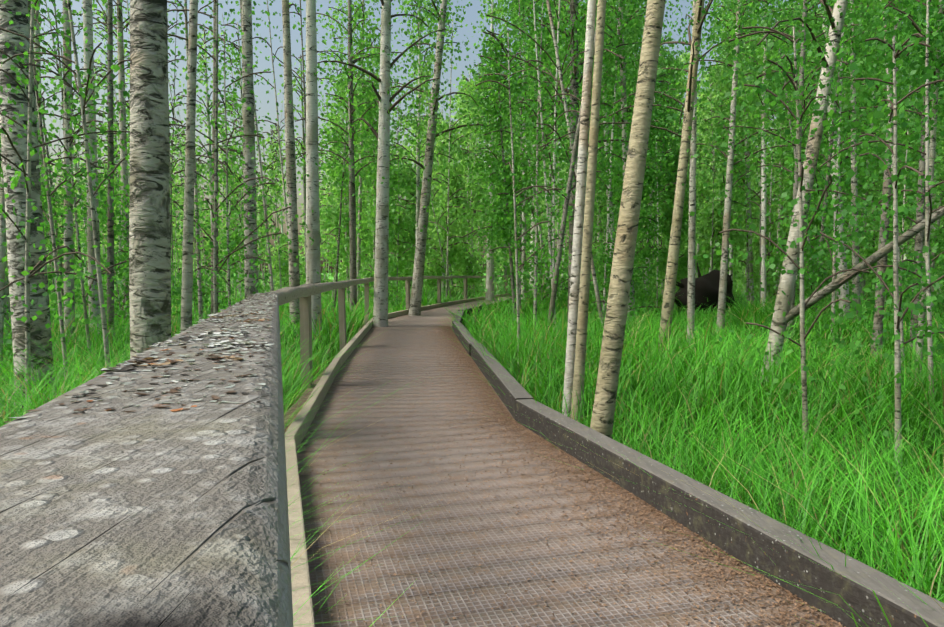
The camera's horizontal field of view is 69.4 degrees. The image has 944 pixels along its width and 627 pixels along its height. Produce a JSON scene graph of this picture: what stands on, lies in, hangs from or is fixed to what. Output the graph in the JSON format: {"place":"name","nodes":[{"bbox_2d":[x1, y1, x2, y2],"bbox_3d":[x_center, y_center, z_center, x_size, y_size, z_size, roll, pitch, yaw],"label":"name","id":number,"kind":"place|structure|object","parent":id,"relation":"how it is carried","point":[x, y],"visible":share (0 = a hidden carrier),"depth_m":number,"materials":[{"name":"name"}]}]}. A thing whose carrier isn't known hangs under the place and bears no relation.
{"place":"outdoors","nodes":[
{"label":"outdoors","id":0,"kind":"place"},
{"bbox_2d":[0,274,545,626],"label":"handrail","id":1,"kind":"object","parent":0,"point":[145,513],"visible":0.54,"depth_m":0.22,"materials":[{"name":"grey wood"}]},
{"bbox_2d":[5,292,276,422],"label":"lichen flakes","id":2,"kind":"object","parent":1,"relation":"on","point":[138,362],"visible":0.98,"depth_m":0.67,"materials":[{"name":"grey plant"}]},
{"bbox_2d":[0,273,943,626],"bbox_3d":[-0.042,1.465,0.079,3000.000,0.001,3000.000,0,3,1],"label":"terrain","id":3,"kind":"structure","parent":0,"point":[755,451],"depth_m":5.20,"materials":[{"name":"green plant"}]},
{"bbox_2d":[299,276,546,392],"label":"railing posts","id":4,"kind":"object","parent":3,"relation":"on","point":[305,318],"visible":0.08,"depth_m":6.48,"materials":[{"name":"grey wood"}]},
{"bbox_2d":[284,285,842,626],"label":"boardwalk deck","id":5,"kind":"structure","parent":3,"relation":"on","point":[482,613],"depth_m":2.86,"materials":[{"name":"brown wood"}]},
{"bbox_2d":[285,284,545,626],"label":"kerb","id":6,"kind":"structure","parent":5,"relation":"on","point":[300,579],"depth_m":3.27,"materials":[{"name":"beige wood"}]},
{"bbox_2d":[301,326,845,626],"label":"wire mesh","id":7,"kind":"object","parent":5,"relation":"on","point":[493,396],"visible":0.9,"depth_m":3.09,"materials":[{"name":"metal"}]},
{"bbox_2d":[452,283,943,626],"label":"kerb","id":8,"kind":"structure","parent":5,"relation":"on","point":[808,569],"depth_m":2.57,"materials":[{"name":"grey wood"}]},
{"bbox_2d":[674,263,735,311],"bbox_3d":[7.447,-0.844,21.906,2.000,1.589,1.447,0,3,1],"label":"stump root plate","id":9,"kind":"object","parent":3,"relation":"on","point":[706,285],"visible":0.65,"depth_m":21.47,"materials":[{"name":"black"}]},
{"bbox_2d":[33,0,940,272],"label":"sky","id":10,"kind":"structure","parent":0,"point":[471,16],"materials":[{"name":"blue"}]}
]}

